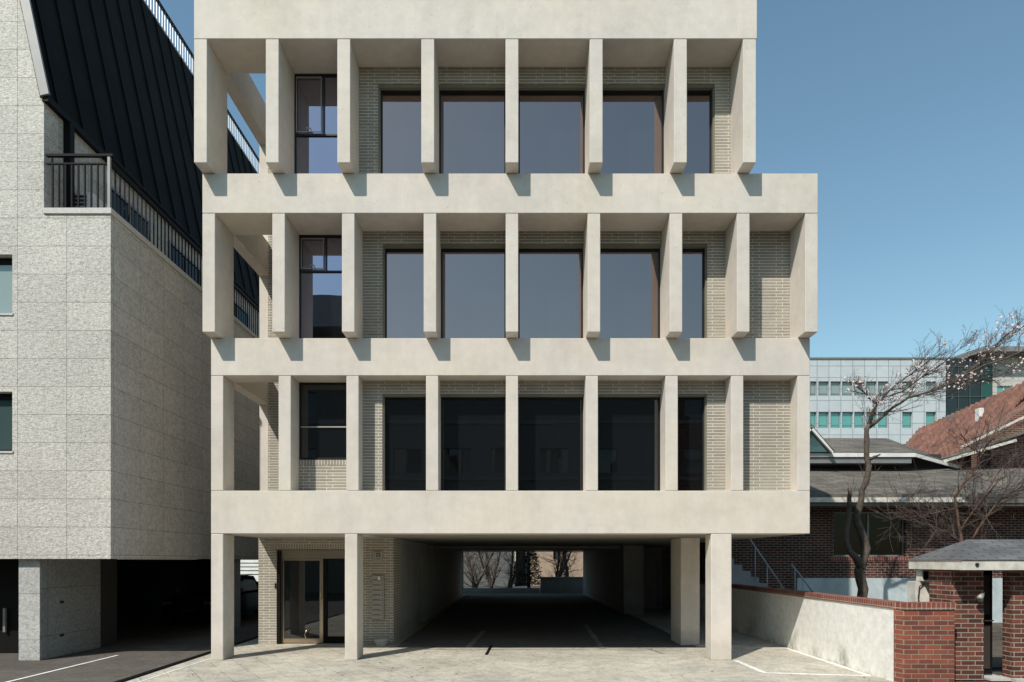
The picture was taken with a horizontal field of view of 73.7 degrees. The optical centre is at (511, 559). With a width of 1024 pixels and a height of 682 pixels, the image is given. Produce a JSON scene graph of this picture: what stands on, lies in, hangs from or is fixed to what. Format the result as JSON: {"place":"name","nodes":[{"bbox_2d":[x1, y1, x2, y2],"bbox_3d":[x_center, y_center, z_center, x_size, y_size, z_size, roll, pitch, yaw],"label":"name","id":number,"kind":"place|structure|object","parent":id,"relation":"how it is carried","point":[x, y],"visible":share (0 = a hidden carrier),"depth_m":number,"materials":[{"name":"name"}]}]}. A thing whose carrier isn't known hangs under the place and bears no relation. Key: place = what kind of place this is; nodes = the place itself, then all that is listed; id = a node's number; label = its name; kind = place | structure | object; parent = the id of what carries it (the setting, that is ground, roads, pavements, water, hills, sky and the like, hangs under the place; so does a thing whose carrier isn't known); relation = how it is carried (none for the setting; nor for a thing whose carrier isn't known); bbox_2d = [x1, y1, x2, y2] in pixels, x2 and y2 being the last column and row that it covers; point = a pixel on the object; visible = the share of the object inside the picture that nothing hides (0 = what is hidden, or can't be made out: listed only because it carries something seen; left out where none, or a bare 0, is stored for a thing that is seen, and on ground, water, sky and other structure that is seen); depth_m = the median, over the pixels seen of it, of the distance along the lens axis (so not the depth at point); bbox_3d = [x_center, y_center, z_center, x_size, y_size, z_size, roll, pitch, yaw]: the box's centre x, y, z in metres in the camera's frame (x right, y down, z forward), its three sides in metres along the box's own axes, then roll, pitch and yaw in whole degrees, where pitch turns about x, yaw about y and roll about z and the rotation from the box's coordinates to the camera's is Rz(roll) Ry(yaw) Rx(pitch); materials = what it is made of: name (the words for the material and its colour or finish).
{"place":"outdoors","nodes":[
{"label":"outdoors","id":0,"kind":"place"},
{"bbox_2d":[75,192,106,207],"bbox_3d":[-8.810,-7.175,14.327,0.380,0.770,0.612,0,0,0],"label":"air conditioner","id":1,"kind":"object","parent":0,"point":[88,200],"visible":0.27,"depth_m":14.03,"materials":[{"name":"white paint"}]},
{"bbox_2d":[0,610,257,681],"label":"side lane","id":2,"kind":"structure","parent":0,"point":[148,641],"depth_m":14.31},
{"bbox_2d":[7,655,117,681],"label":"lane marking","id":3,"kind":"object","parent":2,"relation":"on","point":[60,669],"visible":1,"depth_m":12.19,"materials":[{"name":"paint"}]},
{"bbox_2d":[114,636,257,681],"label":"drain channel","id":4,"kind":"object","parent":2,"relation":"on","point":[149,671],"depth_m":12.66,"materials":[{"name":"black metal"}]},
{"bbox_2d":[162,574,257,621],"bbox_3d":[-9.750,1.235,22.768,2.140,1.450,4.530,0,0,0],"label":"parked car","id":5,"kind":"object","parent":2,"relation":"on","point":[193,599],"visible":0.48,"depth_m":21.40,"materials":[{"name":"paint"}]},
{"bbox_2d":[0,0,258,659],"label":"granite building","id":6,"kind":"structure","parent":0,"point":[105,431],"depth_m":14.02,"materials":[{"name":"grey stone"}]},
{"bbox_2d":[0,258,12,314],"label":"window","id":7,"kind":"structure","parent":6,"relation":"in","point":[5,263],"depth_m":13.37,"materials":[{"name":"teal glass"}]},
{"bbox_2d":[0,394,12,452],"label":"window","id":8,"kind":"structure","parent":6,"relation":"in","point":[5,399],"depth_m":13.37,"materials":[{"name":"teal glass"}]},
{"bbox_2d":[0,559,18,652],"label":"dark door","id":9,"kind":"structure","parent":6,"relation":"in","point":[9,568],"depth_m":14.33,"materials":[{"name":"black metal"}]},
{"bbox_2d":[111,186,148,240],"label":"window","id":10,"kind":"structure","parent":6,"relation":"in","point":[112,188],"depth_m":16.01,"materials":[{"name":"black glass"}]},
{"bbox_2d":[169,240,199,284],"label":"window","id":11,"kind":"structure","parent":6,"relation":"in","point":[169,240],"depth_m":18.92,"materials":[{"name":"black glass"}]},
{"bbox_2d":[235,301,248,327],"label":"window","id":12,"kind":"structure","parent":6,"relation":"in","point":[235,301],"depth_m":22.68,"materials":[{"name":"black glass"}]},
{"bbox_2d":[240,560,257,580],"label":"pale wall","id":13,"kind":"structure","parent":0,"point":[249,568],"depth_m":48.83,"materials":[{"name":"white paint"}]},
{"bbox_2d":[464,588,538,592],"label":"kerb wall","id":14,"kind":"structure","parent":0,"point":[501,590],"depth_m":40.53,"materials":[{"name":"paint"}]},
{"bbox_2d":[516,552,525,583],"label":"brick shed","id":15,"kind":"structure","parent":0,"point":[518,557],"depth_m":54.33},
{"bbox_2d":[397,594,695,646],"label":"garage floor","id":16,"kind":"structure","parent":0,"point":[531,620],"depth_m":20.32,"materials":[{"name":"grey concrete"}]},
{"bbox_2d":[540,577,582,592],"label":"court wall","id":17,"kind":"structure","parent":0,"point":[561,584],"depth_m":39.93,"materials":[{"name":"paint"}]},
{"bbox_2d":[124,564,1011,681],"bbox_3d":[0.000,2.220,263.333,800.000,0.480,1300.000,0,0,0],"label":"ground","id":18,"kind":"structure","parent":0,"point":[997,671],"depth_m":40.14,"materials":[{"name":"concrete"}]},
{"bbox_2d":[240,559,257,574],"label":"slat fence","id":19,"kind":"object","parent":18,"relation":"on","point":[249,566],"depth_m":43.33,"materials":[{"name":"white metal"}]},
{"bbox_2d":[464,552,499,587],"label":"bare tree","id":20,"kind":"object","parent":18,"relation":"on","point":[471,572],"visible":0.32,"depth_m":43.25,"materials":[{"name":"brown plant"}]},
{"bbox_2d":[464,552,514,585],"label":"grey annex","id":21,"kind":"object","parent":18,"relation":"on","point":[502,581],"visible":0.07,"depth_m":50.33,"materials":[{"name":"grey concrete"}]},
{"bbox_2d":[472,552,507,587],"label":"bare tree","id":22,"kind":"object","parent":18,"relation":"on","point":[487,577],"visible":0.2,"depth_m":44.27,"materials":[{"name":"brown plant"}]},
{"bbox_2d":[126,594,892,681],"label":"forecourt","id":23,"kind":"structure","parent":18,"relation":"on","point":[321,662],"depth_m":12.66,"materials":[{"name":"beige concrete"}]},
{"bbox_2d":[139,658,210,681],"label":"kerb line","id":24,"kind":"object","parent":23,"relation":"on","point":[176,669],"visible":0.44,"depth_m":12.16,"materials":[{"name":"paint"}]},
{"bbox_2d":[374,639,388,645],"bbox_3d":[-2.987,1.890,15.613,0.340,0.140,0.331,0,0,0],"label":"flower pot","id":25,"kind":"object","parent":23,"relation":"on","point":[381,642],"visible":1,"depth_m":15.50,"materials":[{"name":"concrete"}]},
{"bbox_2d":[425,645,492,654],"bbox_3d":[0.950,1.954,14.858,5.700,0.012,1.550,0,0,0],"label":"drain slot","id":26,"kind":"object","parent":23,"relation":"on","point":[488,650],"visible":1,"depth_m":14.90,"materials":[{"name":"black metal"}]},
{"bbox_2d":[194,0,817,659],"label":"office building","id":27,"kind":"structure","parent":23,"relation":"on","point":[538,274],"depth_m":13.36,"materials":[{"name":"concrete"}]},
{"bbox_2d":[278,550,344,643],"bbox_3d":[-4.563,0.860,15.937,1.792,2.180,0.232,0,0,0],"label":"entrance door","id":28,"kind":"structure","parent":27,"relation":"in","point":[311,583],"depth_m":15.97,"materials":[{"name":"clear glass"}]},
{"bbox_2d":[294,74,341,173],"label":"stair window","id":29,"kind":"structure","parent":27,"relation":"in","point":[315,95],"depth_m":13.59,"materials":[{"name":"glass"}]},
{"bbox_2d":[299,235,345,337],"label":"stair window","id":30,"kind":"structure","parent":27,"relation":"in","point":[320,256],"depth_m":13.90,"materials":[{"name":"clear glass"}]},
{"bbox_2d":[299,383,345,459],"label":"stair window","id":31,"kind":"structure","parent":27,"relation":"in","point":[322,406],"depth_m":13.90,"materials":[{"name":"black glass"}]},
{"bbox_2d":[381,91,423,173],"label":"window","id":32,"kind":"structure","parent":27,"relation":"in","point":[400,110],"depth_m":13.52,"materials":[{"name":"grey glass"}]},
{"bbox_2d":[385,249,425,337],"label":"window","id":33,"kind":"structure","parent":27,"relation":"in","point":[404,268],"depth_m":13.86,"materials":[{"name":"grey glass"}]},
{"bbox_2d":[385,397,425,490],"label":"window","id":34,"kind":"structure","parent":27,"relation":"in","point":[405,417],"depth_m":13.85,"materials":[{"name":"black glass"}]},
{"bbox_2d":[439,91,505,173],"bbox_3d":[-0.780,-8.335,13.523,1.360,1.966,0.070,0,0,0],"label":"window","id":35,"kind":"structure","parent":27,"relation":"in","point":[472,124],"depth_m":13.52,"materials":[{"name":"grey glass"}]},
{"bbox_2d":[441,249,505,337],"bbox_3d":[-0.780,-5.340,13.863,1.360,2.016,0.070,0,0,0],"label":"window","id":36,"kind":"structure","parent":27,"relation":"in","point":[473,281],"depth_m":13.86,"materials":[{"name":"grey glass"}]},
{"bbox_2d":[441,397,505,490],"bbox_3d":[-0.780,-2.345,13.853,1.360,1.986,0.070,0,0,0],"label":"window","id":37,"kind":"structure","parent":27,"relation":"in","point":[473,429],"depth_m":13.85,"materials":[{"name":"black glass"}]},
{"bbox_2d":[518,249,582,337],"bbox_3d":[0.780,-5.340,13.863,1.360,2.016,0.070,0,0,0],"label":"window","id":38,"kind":"structure","parent":27,"relation":"in","point":[550,281],"depth_m":13.86,"materials":[{"name":"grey glass"}]},
{"bbox_2d":[518,397,582,490],"bbox_3d":[0.780,-2.345,13.853,1.360,1.986,0.070,0,0,0],"label":"window","id":39,"kind":"structure","parent":27,"relation":"in","point":[550,429],"depth_m":13.85,"materials":[{"name":"black glass"}]},
{"bbox_2d":[518,91,584,173],"bbox_3d":[0.780,-8.335,13.523,1.360,1.966,0.070,0,0,0],"label":"window","id":40,"kind":"structure","parent":27,"relation":"in","point":[551,124],"depth_m":13.52,"materials":[{"name":"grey glass"}]},
{"bbox_2d":[598,249,659,337],"bbox_3d":[2.340,-5.340,13.863,1.360,2.016,0.070,0,0,0],"label":"window","id":41,"kind":"structure","parent":27,"relation":"in","point":[629,278],"depth_m":13.86,"materials":[{"name":"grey glass"}]},
{"bbox_2d":[598,397,659,490],"bbox_3d":[2.340,-2.345,13.853,1.360,1.986,0.070,0,0,0],"label":"window","id":42,"kind":"structure","parent":27,"relation":"in","point":[628,427],"depth_m":13.85,"materials":[{"name":"black glass"}]},
{"bbox_2d":[600,91,663,173],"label":"window","id":43,"kind":"structure","parent":27,"relation":"in","point":[633,121],"depth_m":13.52,"materials":[{"name":"grey glass"}]},
{"bbox_2d":[644,554,658,608],"bbox_3d":[5.405,0.860,27.285,0.910,2.200,0.075,0,0,0],"label":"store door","id":44,"kind":"structure","parent":27,"relation":"in","point":[651,563],"depth_m":27.29,"materials":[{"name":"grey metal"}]},
{"bbox_2d":[677,397,703,490],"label":"window","id":45,"kind":"structure","parent":27,"relation":"in","point":[690,409],"depth_m":13.85,"materials":[{"name":"black glass"}]},
{"bbox_2d":[678,249,703,337],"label":"window","id":46,"kind":"structure","parent":27,"relation":"in","point":[692,259],"depth_m":13.86,"materials":[{"name":"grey glass"}]},
{"bbox_2d":[682,91,710,173],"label":"window","id":47,"kind":"structure","parent":27,"relation":"in","point":[698,102],"depth_m":13.52,"materials":[{"name":"grey glass"}]},
{"bbox_2d":[466,625,685,653],"bbox_3d":[0.625,1.954,17.381,6.451,0.009,6.309,0,0,0],"label":"parking marking","id":48,"kind":"object","parent":23,"relation":"on","point":[587,627],"visible":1,"depth_m":16.50,"materials":[{"name":"paint"}]},
{"bbox_2d":[734,648,869,675],"bbox_3d":[5.218,1.956,13.331,1.815,0.006,3.734,0,0,0],"label":"road marking","id":49,"kind":"object","parent":23,"relation":"on","point":[762,671],"visible":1,"depth_m":12.17,"materials":[{"name":"paint"}]},
{"bbox_2d":[493,552,537,587],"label":"bare tree","id":50,"kind":"object","parent":18,"relation":"on","point":[511,573],"visible":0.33,"depth_m":42.77,"materials":[{"name":"brown plant"}]},
{"bbox_2d":[514,552,542,587],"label":"evergreen tree","id":51,"kind":"object","parent":18,"relation":"on","point":[525,574],"visible":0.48,"depth_m":44.64,"materials":[{"name":"green plant"}]},
{"bbox_2d":[526,552,580,579],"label":"bare tree","id":52,"kind":"object","parent":18,"relation":"on","point":[560,571],"visible":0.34,"depth_m":43.77,"materials":[{"name":"brown plant"}]},
{"bbox_2d":[526,552,582,585],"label":"beige building","id":53,"kind":"structure","parent":18,"relation":"on","point":[545,565],"depth_m":51.33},
{"bbox_2d":[546,552,581,576],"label":"bare tree","id":54,"kind":"object","parent":18,"relation":"on","point":[568,571],"visible":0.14,"depth_m":45.17,"materials":[{"name":"brown plant"}]},
{"bbox_2d":[627,608,783,646],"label":"walkway","id":55,"kind":"structure","parent":18,"relation":"on","point":[660,618],"depth_m":18.95,"materials":[{"name":"grey concrete"}]},
{"bbox_2d":[700,580,902,681],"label":"boundary wall","id":56,"kind":"structure","parent":18,"relation":"on","point":[854,632],"depth_m":13.54,"materials":[{"name":"concrete"}]},
{"bbox_2d":[908,569,928,601],"bbox_3d":[7.210,1.065,12.013,0.300,1.790,0.340,0,0,0],"label":"meter cabinet","id":57,"kind":"object","parent":18,"relation":"on","point":[918,589],"visible":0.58,"depth_m":11.93,"materials":[{"name":"white metal"}]},
{"bbox_2d":[893,602,955,681],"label":"brick corner wall","id":58,"kind":"structure","parent":18,"relation":"on","point":[923,641],"depth_m":10.75,"materials":[{"name":"red brick"}]},
{"bbox_2d":[908,540,1023,681],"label":"garden gate","id":59,"kind":"structure","parent":18,"relation":"on","point":[960,577],"depth_m":11.11,"materials":[{"name":"red brick"}]},
{"bbox_2d":[976,592,984,601],"bbox_3d":[7.571,0.597,11.024,0.101,0.167,0.249,0,0,41],"label":"spotlight","id":60,"kind":"object","parent":59,"relation":"attached to","point":[979,597],"visible":1,"depth_m":10.96,"materials":[{"name":"grey metal"}]},
{"bbox_2d":[946,346,1023,415],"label":"glass tower","id":61,"kind":"structure","parent":18,"relation":"on","point":[970,395],"depth_m":59.33,"materials":[{"name":"glass"}]},
{"bbox_2d":[992,356,1023,394],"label":"pale stone block","id":62,"kind":"structure","parent":18,"relation":"on","point":[1011,382],"depth_m":59.33,"materials":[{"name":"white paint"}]},
{"bbox_2d":[997,386,1009,392],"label":"window","id":63,"kind":"structure","parent":62,"relation":"in","point":[999,389],"depth_m":59.47,"materials":[{"name":"teal glass"}]},
{"bbox_2d":[146,0,1023,560],"label":"sky","id":64,"kind":"structure","parent":0,"point":[908,115],"materials":[{"name":"blue"}]},
{"bbox_2d":[662,606,1001,668],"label":"garden ground","id":65,"kind":"structure","parent":0,"point":[996,645],"depth_m":15.46,"materials":[{"name":"soil"}]},
{"bbox_2d":[731,539,813,591],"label":"garden stairs","id":66,"kind":"structure","parent":65,"relation":"on","point":[739,575],"depth_m":19.53,"materials":[{"name":"concrete"}]},
{"bbox_2d":[662,424,1023,622],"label":"brick bungalow","id":67,"kind":"object","parent":65,"relation":"on","point":[818,557],"visible":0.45,"depth_m":21.13,"materials":[{"name":"brown brick"}]},
{"bbox_2d":[834,512,903,556],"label":"window","id":68,"kind":"structure","parent":67,"relation":"in","point":[871,524],"depth_m":21.27,"materials":[{"name":"black glass"}]},
{"bbox_2d":[839,305,1023,597],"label":"plum tree","id":69,"kind":"object","parent":65,"relation":"on","point":[860,561],"visible":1,"depth_m":17.75,"materials":[{"name":"brown plant"}]},
{"bbox_2d":[861,401,1023,552],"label":"bare garden tree","id":70,"kind":"object","parent":65,"relation":"on","point":[983,500],"visible":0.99,"depth_m":14.49,"materials":[{"name":"brown plant"}]},
{"bbox_2d":[941,402,1023,467],"bbox_3d":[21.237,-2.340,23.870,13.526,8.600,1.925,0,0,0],"label":"brick gable house","id":71,"kind":"structure","parent":65,"relation":"on","point":[1017,412],"depth_m":23.83,"materials":[{"name":"brown"}]},
{"bbox_2d":[810,357,947,444],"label":"panel office block","id":72,"kind":"structure","parent":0,"point":[834,411],"depth_m":58.33,"materials":[{"name":"metal"}]},
{"bbox_2d":[810,382,815,395],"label":"window","id":73,"kind":"structure","parent":72,"relation":"in","point":[812,384],"depth_m":58.57,"materials":[{"name":"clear glass"}]},
{"bbox_2d":[810,413,815,427],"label":"window","id":74,"kind":"structure","parent":72,"relation":"in","point":[812,415],"depth_m":58.57,"materials":[{"name":"teal glass"}]},
{"bbox_2d":[818,382,827,395],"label":"window","id":75,"kind":"structure","parent":72,"relation":"in","point":[822,386],"depth_m":58.57,"materials":[{"name":"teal glass"}]},
{"bbox_2d":[818,413,827,427],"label":"window","id":76,"kind":"structure","parent":72,"relation":"in","point":[822,417],"depth_m":58.57,"materials":[{"name":"teal glass"}]},
{"bbox_2d":[831,382,839,395],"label":"window","id":77,"kind":"structure","parent":72,"relation":"in","point":[835,386],"depth_m":58.57,"materials":[{"name":"teal glass"}]},
{"bbox_2d":[831,413,839,427],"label":"window","id":78,"kind":"structure","parent":72,"relation":"in","point":[835,417],"depth_m":58.57,"materials":[{"name":"teal glass"}]},
{"bbox_2d":[842,382,851,395],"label":"window","id":79,"kind":"structure","parent":72,"relation":"in","point":[845,385],"depth_m":58.57,"materials":[{"name":"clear glass"}]},
{"bbox_2d":[842,413,851,427],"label":"window","id":80,"kind":"structure","parent":72,"relation":"in","point":[846,417],"depth_m":58.57,"materials":[{"name":"teal glass"}]},
{"bbox_2d":[854,382,862,395],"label":"window","id":81,"kind":"structure","parent":72,"relation":"in","point":[858,390],"depth_m":58.57,"materials":[{"name":"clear glass"}]},
{"bbox_2d":[854,413,862,427],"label":"window","id":82,"kind":"structure","parent":72,"relation":"in","point":[858,418],"depth_m":58.57,"materials":[{"name":"teal glass"}]},
{"bbox_2d":[866,382,874,395],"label":"window","id":83,"kind":"structure","parent":72,"relation":"in","point":[871,384],"depth_m":58.57,"materials":[{"name":"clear glass"}]},
{"bbox_2d":[866,413,874,427],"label":"window","id":84,"kind":"structure","parent":72,"relation":"in","point":[867,418],"depth_m":58.57,"materials":[{"name":"teal glass"}]},
{"bbox_2d":[878,382,886,395],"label":"window","id":85,"kind":"structure","parent":72,"relation":"in","point":[881,384],"depth_m":58.57,"materials":[{"name":"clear glass"}]},
{"bbox_2d":[878,413,886,427],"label":"window","id":86,"kind":"structure","parent":72,"relation":"in","point":[882,423],"depth_m":58.57,"materials":[{"name":"teal glass"}]},
{"bbox_2d":[902,382,910,395],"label":"window","id":87,"kind":"structure","parent":72,"relation":"in","point":[906,390],"depth_m":58.57,"materials":[{"name":"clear glass"}]},
{"bbox_2d":[902,413,910,427],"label":"window","id":88,"kind":"structure","parent":72,"relation":"in","point":[906,418],"depth_m":58.57,"materials":[{"name":"teal glass"}]},
{"bbox_2d":[926,382,934,395],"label":"window","id":89,"kind":"structure","parent":72,"relation":"in","point":[932,383],"depth_m":58.57,"materials":[{"name":"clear glass"}]},
{"bbox_2d":[926,413,934,423],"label":"window","id":90,"kind":"structure","parent":72,"relation":"in","point":[930,417],"depth_m":58.57,"materials":[{"name":"teal glass"}]},
{"bbox_2d":[905,381,1023,467],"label":"tiled house","id":91,"kind":"structure","parent":0,"point":[933,433],"depth_m":27.54,"materials":[{"name":"tile"}]}
]}

